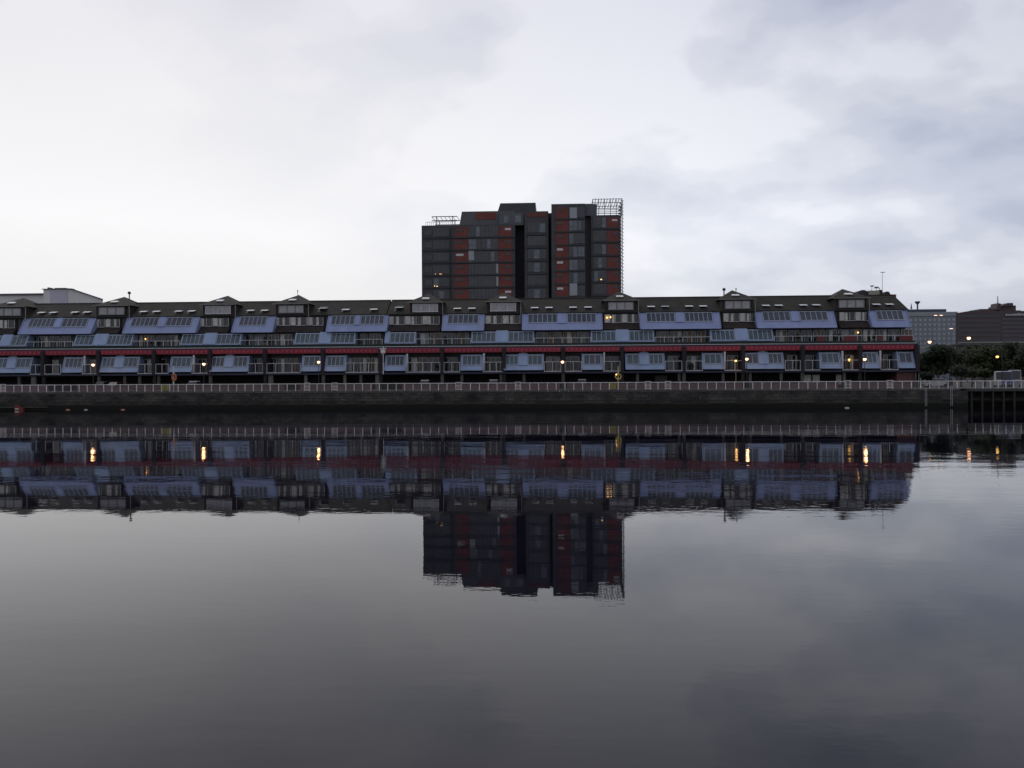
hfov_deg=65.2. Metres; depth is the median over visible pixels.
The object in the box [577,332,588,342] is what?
window
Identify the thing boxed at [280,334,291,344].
window
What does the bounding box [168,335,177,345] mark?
window
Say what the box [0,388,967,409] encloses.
quay wall
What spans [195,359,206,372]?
window
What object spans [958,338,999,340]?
ribbon window
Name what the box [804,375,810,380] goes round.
ground window
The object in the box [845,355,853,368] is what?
window
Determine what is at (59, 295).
pale office building
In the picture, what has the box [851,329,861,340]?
window
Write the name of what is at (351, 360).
window
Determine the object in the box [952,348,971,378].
leafy tree
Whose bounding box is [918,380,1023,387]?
ground
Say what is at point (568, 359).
window
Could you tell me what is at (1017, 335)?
ribbon window
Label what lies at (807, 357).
window
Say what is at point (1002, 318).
ribbon window
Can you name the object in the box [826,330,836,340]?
window
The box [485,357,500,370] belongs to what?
window
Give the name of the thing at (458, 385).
ladder gate
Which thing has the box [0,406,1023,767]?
water
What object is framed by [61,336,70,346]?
window
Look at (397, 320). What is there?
window
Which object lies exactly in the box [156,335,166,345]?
window
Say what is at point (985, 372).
bush
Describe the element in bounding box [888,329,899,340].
window
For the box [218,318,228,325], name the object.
window
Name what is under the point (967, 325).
ribbon window
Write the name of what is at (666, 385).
ladder gate
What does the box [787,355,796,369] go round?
window
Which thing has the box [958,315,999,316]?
ribbon window
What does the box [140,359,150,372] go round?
window
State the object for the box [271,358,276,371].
window
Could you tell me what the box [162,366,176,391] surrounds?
lifebuoy station
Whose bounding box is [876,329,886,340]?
window
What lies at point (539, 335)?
window
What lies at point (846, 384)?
ladder gate
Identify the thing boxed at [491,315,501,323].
window
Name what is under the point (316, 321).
window
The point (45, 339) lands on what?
window
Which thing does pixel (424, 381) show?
parked car
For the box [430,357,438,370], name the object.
window
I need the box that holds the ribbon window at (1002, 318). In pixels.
[1002,318,1023,319]
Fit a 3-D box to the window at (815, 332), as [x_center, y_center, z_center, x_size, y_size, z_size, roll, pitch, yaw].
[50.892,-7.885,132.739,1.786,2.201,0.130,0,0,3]
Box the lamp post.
[946,366,952,386]
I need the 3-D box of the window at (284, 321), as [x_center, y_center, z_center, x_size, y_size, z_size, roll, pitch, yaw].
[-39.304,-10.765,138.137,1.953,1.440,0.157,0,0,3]
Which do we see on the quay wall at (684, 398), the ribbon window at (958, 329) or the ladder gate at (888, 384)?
the ladder gate at (888, 384)
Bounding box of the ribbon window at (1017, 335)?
[1002,334,1023,336]
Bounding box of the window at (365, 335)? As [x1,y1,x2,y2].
[358,333,367,344]
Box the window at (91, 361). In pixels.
[86,360,95,372]
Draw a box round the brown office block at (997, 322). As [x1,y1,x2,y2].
[956,296,1023,380]
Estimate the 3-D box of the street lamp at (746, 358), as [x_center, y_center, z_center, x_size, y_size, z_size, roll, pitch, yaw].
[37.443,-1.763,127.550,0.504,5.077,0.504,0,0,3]
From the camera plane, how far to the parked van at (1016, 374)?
136.27 m
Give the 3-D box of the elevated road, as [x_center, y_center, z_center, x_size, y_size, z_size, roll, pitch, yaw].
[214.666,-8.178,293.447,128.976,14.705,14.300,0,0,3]
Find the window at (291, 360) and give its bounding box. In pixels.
[289,358,297,371]
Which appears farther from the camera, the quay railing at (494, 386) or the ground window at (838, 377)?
the ground window at (838, 377)
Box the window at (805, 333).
[801,330,811,340]
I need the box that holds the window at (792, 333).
[788,330,798,340]
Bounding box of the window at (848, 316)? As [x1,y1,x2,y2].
[844,312,854,320]
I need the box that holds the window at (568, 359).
[566,357,578,370]
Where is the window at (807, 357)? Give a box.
[805,355,815,368]
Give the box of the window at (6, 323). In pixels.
[3,320,14,327]
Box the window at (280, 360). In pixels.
[278,358,287,371]
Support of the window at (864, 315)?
in the terraced apartment block at (504, 338)
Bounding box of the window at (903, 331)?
[901,329,911,334]
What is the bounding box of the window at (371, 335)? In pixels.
[369,333,380,344]
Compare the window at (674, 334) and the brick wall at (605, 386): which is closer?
the brick wall at (605, 386)
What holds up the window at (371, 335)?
in the terraced apartment block at (58, 345)
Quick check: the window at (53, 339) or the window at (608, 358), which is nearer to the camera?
the window at (608, 358)
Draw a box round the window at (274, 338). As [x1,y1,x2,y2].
[267,334,278,344]
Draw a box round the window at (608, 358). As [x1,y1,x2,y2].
[606,356,618,369]
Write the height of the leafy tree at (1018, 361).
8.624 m
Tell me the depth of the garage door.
134.17 m
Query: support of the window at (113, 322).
in the terraced apartment block at (58, 345)
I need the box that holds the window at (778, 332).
[776,330,786,341]
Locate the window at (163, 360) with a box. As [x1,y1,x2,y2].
[162,359,165,372]
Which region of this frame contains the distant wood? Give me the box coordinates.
[918,342,1023,379]
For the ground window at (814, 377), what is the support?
in the terraced apartment block at (504, 338)
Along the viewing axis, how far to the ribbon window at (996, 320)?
439.18 m
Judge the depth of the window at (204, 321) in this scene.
138.91 m
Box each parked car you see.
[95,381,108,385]
[107,382,122,385]
[188,381,201,383]
[420,380,430,382]
[489,380,498,383]
[921,379,946,386]
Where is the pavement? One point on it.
(427, 390)
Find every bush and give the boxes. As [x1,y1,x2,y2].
[919,371,934,386]
[948,363,972,386]
[966,366,980,386]
[977,367,992,380]
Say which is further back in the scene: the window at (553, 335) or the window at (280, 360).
the window at (280, 360)
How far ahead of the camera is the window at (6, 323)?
140.96 m
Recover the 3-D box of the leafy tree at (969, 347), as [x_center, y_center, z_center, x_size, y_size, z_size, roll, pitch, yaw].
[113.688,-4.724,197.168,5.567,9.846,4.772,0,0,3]
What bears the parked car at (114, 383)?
on the pavement
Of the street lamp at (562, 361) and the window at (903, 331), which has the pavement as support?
the street lamp at (562, 361)
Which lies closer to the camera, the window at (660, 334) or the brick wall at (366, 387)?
the brick wall at (366, 387)
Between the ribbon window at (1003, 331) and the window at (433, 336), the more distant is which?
the ribbon window at (1003, 331)
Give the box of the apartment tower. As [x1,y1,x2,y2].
[422,198,623,298]
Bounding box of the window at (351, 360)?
[349,358,357,371]
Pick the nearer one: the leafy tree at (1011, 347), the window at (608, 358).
the window at (608, 358)
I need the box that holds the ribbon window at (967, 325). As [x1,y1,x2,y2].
[958,324,999,326]
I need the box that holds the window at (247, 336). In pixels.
[245,334,252,344]
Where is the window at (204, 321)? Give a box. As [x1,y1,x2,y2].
[201,318,212,326]
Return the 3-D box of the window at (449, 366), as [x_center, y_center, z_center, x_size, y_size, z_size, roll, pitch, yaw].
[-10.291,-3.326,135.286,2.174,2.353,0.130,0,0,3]
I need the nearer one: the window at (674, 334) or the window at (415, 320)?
the window at (674, 334)
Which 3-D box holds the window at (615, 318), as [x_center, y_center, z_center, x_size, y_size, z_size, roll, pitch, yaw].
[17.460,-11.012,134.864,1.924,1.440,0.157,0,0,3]
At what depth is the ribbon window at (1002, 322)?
438.22 m
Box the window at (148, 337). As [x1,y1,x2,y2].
[144,335,154,345]
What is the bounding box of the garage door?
[655,375,666,381]
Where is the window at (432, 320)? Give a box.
[428,316,439,324]
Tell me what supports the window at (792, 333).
in the terraced apartment block at (504, 338)
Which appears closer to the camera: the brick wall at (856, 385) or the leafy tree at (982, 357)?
the brick wall at (856, 385)
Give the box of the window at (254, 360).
[253,359,261,371]
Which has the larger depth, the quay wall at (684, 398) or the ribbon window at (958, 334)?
the ribbon window at (958, 334)
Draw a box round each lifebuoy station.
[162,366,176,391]
[610,366,621,389]
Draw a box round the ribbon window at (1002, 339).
[1002,339,1023,340]
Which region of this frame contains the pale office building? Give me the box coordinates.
[0,287,102,303]
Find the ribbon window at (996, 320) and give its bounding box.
[958,319,999,321]
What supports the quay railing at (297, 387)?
on the quay wall at (684, 398)
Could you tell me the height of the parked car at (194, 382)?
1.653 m
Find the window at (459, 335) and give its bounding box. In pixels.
[457,333,468,343]
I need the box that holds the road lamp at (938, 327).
[934,315,942,344]
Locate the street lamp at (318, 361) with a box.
[317,360,319,384]
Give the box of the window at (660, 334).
[656,331,668,341]
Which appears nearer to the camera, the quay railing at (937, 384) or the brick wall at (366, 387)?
the quay railing at (937, 384)
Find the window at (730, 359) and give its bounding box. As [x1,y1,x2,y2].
[727,356,738,369]
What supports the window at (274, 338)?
in the terraced apartment block at (58, 345)
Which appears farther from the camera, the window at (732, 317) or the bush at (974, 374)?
the bush at (974, 374)
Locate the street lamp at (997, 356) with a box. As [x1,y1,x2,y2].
[996,354,1002,386]
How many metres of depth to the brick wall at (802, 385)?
124.51 m
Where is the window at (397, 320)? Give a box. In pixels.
[393,316,404,324]
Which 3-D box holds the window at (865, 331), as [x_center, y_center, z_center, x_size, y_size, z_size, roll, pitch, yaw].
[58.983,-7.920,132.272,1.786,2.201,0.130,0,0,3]
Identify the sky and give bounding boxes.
[0,0,1023,391]
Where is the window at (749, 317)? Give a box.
[745,313,754,321]
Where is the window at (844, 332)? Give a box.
[838,330,848,340]
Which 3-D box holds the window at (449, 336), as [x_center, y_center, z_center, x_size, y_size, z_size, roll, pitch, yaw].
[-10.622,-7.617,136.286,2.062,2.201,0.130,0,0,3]
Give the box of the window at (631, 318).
[627,314,637,322]
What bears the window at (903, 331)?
in the terraced apartment block at (504, 338)
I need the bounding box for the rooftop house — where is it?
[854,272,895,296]
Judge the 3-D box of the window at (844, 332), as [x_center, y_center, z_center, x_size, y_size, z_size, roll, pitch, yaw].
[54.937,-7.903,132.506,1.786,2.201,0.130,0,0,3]
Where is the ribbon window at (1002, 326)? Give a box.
[1002,326,1023,327]
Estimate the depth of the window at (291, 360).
136.82 m
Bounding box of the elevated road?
[920,341,1023,381]
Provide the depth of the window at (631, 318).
134.67 m
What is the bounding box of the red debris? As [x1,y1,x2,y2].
[14,405,24,409]
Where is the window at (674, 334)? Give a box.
[670,331,681,341]
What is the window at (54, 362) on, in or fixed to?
in the terraced apartment block at (58, 345)
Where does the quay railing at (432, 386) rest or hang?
on the quay wall at (684, 398)
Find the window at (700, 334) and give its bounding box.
[697,331,707,341]
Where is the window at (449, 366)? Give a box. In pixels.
[445,357,457,370]
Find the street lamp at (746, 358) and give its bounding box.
[745,357,747,387]
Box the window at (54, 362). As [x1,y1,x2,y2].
[52,360,58,372]
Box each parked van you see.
[993,371,1006,386]
[1000,371,1012,386]
[1007,370,1021,386]
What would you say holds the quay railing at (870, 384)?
on the quay wall at (684, 398)
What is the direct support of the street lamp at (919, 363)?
on the ground
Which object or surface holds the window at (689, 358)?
in the terraced apartment block at (504, 338)
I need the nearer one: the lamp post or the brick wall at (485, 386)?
the lamp post
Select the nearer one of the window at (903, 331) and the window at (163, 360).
the window at (903, 331)
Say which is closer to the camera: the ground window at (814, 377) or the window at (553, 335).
the ground window at (814, 377)
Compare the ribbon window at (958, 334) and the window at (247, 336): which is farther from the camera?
the ribbon window at (958, 334)
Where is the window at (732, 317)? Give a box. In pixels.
[728,313,739,321]
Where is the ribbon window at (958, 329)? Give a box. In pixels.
[958,329,999,330]
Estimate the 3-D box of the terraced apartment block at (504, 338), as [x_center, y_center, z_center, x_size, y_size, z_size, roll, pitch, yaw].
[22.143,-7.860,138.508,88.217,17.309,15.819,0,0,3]
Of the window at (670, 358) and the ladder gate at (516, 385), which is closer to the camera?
the ladder gate at (516, 385)
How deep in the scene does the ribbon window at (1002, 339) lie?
438.22 m
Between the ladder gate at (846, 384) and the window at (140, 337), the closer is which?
the ladder gate at (846, 384)
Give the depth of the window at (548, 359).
134.27 m
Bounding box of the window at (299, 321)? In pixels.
[295,317,306,325]
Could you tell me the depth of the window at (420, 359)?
135.52 m
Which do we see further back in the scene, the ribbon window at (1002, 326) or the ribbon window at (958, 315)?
the ribbon window at (958, 315)
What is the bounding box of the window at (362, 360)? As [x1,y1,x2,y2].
[360,358,369,371]
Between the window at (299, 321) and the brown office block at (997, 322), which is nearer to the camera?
the window at (299, 321)
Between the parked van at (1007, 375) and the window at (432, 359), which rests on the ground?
the parked van at (1007, 375)
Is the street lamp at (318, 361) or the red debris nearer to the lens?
the red debris
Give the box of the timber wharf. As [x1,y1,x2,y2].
[960,388,1023,406]
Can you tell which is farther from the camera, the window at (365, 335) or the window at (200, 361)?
the window at (200, 361)
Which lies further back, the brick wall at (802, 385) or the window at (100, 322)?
the window at (100, 322)
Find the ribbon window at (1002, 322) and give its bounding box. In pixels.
[1002,322,1023,323]
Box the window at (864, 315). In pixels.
[861,312,867,320]
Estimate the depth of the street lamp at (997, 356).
135.87 m
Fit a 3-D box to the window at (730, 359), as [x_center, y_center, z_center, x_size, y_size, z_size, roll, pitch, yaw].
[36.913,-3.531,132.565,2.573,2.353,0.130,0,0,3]
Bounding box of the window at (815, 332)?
[813,330,823,340]
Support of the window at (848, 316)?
in the terraced apartment block at (504, 338)
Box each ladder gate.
[455,382,461,389]
[515,382,520,389]
[645,381,650,389]
[665,381,670,389]
[845,380,850,388]
[887,380,892,388]
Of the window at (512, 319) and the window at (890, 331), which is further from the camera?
the window at (512, 319)
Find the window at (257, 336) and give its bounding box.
[255,334,265,344]
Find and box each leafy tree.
[920,344,957,378]
[920,358,930,382]
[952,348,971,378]
[961,345,1011,380]
[965,345,975,379]
[999,340,1019,370]
[1011,346,1023,371]
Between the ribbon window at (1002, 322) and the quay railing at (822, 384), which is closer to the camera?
the quay railing at (822, 384)
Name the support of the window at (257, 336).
in the terraced apartment block at (58, 345)
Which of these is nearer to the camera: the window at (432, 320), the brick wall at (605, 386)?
the brick wall at (605, 386)
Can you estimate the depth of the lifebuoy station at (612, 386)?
123.65 m
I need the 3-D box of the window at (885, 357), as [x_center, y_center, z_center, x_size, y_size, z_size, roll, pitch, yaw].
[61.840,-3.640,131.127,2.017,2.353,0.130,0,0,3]
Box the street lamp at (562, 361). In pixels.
[561,360,563,389]
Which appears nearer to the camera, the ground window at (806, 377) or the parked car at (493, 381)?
the parked car at (493, 381)
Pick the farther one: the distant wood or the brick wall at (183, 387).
the distant wood
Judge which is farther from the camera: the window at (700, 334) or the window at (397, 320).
the window at (397, 320)
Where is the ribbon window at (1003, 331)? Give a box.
[1002,330,1023,332]
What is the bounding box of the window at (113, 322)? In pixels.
[110,319,119,326]
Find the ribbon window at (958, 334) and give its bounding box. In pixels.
[958,334,999,335]
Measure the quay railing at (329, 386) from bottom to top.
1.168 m
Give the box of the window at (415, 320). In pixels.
[410,316,421,324]
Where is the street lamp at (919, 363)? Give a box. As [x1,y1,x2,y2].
[917,341,919,386]
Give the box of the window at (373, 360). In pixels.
[371,358,377,371]
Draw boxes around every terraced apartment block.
[0,290,390,390]
[378,288,918,389]
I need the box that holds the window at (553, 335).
[549,332,561,342]
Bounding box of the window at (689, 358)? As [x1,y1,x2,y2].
[687,356,699,369]
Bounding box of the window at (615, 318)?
[610,314,620,322]
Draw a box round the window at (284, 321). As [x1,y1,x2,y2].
[279,317,289,325]
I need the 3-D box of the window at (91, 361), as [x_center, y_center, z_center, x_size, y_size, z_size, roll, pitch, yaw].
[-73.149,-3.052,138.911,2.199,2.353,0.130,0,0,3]
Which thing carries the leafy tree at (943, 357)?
on the ground
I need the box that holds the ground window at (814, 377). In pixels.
[812,375,819,380]
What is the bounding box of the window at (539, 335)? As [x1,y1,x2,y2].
[536,332,547,342]
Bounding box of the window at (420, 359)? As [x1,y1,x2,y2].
[419,358,427,370]
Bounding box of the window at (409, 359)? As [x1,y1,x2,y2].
[408,358,417,371]
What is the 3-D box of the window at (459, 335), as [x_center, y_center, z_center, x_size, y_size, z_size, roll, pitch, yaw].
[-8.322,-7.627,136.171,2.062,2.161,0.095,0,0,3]
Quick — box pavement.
[49,387,1023,391]
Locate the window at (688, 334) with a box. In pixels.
[683,331,695,341]
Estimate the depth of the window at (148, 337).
139.28 m
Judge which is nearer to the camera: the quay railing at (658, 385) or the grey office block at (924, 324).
the quay railing at (658, 385)
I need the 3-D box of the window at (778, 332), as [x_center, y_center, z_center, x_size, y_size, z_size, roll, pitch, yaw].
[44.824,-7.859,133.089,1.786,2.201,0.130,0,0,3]
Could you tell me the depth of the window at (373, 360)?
135.99 m
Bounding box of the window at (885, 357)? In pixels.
[883,355,895,368]
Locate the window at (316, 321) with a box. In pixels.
[312,317,323,325]
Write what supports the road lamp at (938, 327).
on the elevated road
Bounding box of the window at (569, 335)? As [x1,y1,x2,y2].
[563,332,574,342]
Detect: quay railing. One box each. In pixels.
[6,384,299,391]
[317,383,331,390]
[337,383,455,390]
[462,383,514,389]
[529,382,644,389]
[651,382,664,388]
[671,381,844,389]
[851,381,886,388]
[893,381,966,388]
[968,380,1023,387]
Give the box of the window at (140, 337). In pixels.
[138,335,142,345]
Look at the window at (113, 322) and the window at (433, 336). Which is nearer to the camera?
the window at (433, 336)
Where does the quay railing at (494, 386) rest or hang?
on the quay wall at (684, 398)
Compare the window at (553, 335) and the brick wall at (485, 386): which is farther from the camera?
the window at (553, 335)
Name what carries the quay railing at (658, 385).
on the quay wall at (684, 398)
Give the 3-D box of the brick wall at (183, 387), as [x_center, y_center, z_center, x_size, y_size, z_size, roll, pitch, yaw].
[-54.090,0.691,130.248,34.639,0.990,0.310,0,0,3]
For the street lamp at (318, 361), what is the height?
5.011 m
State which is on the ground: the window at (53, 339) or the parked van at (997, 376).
the parked van at (997, 376)
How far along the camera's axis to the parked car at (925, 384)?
133.88 m
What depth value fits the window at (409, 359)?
135.62 m
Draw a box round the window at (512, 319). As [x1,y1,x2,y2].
[508,315,519,323]
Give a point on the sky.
(153, 150)
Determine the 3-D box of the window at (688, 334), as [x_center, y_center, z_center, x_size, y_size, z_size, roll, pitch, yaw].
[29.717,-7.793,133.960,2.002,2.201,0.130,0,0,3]
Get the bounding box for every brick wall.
[1,386,48,391]
[77,385,283,391]
[300,384,371,390]
[402,384,559,389]
[567,383,741,389]
[753,382,838,388]
[851,382,912,388]
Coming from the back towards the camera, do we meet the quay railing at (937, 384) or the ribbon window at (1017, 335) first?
the ribbon window at (1017, 335)
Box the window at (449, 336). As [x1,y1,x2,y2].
[444,333,455,343]
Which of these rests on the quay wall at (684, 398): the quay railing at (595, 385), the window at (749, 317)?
the quay railing at (595, 385)
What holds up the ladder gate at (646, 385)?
on the quay wall at (684, 398)
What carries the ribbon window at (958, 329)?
in the brown office block at (997, 322)
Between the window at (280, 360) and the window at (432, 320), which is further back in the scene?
the window at (280, 360)
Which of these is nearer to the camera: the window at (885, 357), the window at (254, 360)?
the window at (885, 357)
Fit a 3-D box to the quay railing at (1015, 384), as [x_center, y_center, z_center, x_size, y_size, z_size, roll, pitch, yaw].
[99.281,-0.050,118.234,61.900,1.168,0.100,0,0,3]
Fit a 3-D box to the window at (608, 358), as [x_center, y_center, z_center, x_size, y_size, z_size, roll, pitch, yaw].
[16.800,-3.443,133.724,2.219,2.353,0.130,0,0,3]
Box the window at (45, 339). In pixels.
[38,336,48,346]
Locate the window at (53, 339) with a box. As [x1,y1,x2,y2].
[50,336,59,346]
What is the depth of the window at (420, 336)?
136.52 m
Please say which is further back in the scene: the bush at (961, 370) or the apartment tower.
the apartment tower
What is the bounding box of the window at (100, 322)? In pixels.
[97,319,105,326]
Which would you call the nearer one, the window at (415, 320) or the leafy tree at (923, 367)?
the window at (415, 320)
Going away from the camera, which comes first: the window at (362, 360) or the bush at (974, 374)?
the window at (362, 360)
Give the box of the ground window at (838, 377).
[836,375,840,383]
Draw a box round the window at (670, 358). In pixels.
[668,356,679,369]
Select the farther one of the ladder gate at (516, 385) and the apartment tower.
the apartment tower
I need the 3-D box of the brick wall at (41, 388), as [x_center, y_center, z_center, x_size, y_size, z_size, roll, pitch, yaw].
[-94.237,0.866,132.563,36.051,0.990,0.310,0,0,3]
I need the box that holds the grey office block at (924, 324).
[905,301,957,380]
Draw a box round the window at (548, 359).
[546,357,559,370]
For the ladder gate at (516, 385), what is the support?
on the quay wall at (684, 398)
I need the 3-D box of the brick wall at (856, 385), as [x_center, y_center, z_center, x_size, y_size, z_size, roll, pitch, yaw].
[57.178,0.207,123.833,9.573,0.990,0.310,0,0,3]
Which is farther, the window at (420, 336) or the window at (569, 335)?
the window at (420, 336)
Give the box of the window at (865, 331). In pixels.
[863,329,873,340]
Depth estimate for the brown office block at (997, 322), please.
439.10 m
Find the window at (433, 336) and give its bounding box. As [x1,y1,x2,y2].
[430,333,441,343]
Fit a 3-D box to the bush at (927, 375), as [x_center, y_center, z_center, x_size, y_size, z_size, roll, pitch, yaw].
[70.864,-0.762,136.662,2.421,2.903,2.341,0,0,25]
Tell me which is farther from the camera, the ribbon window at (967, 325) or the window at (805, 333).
the ribbon window at (967, 325)
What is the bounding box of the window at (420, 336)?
[417,333,428,343]
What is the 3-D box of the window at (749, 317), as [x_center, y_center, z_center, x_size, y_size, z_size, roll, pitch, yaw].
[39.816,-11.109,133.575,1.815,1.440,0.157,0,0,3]
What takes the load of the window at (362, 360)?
in the terraced apartment block at (58, 345)

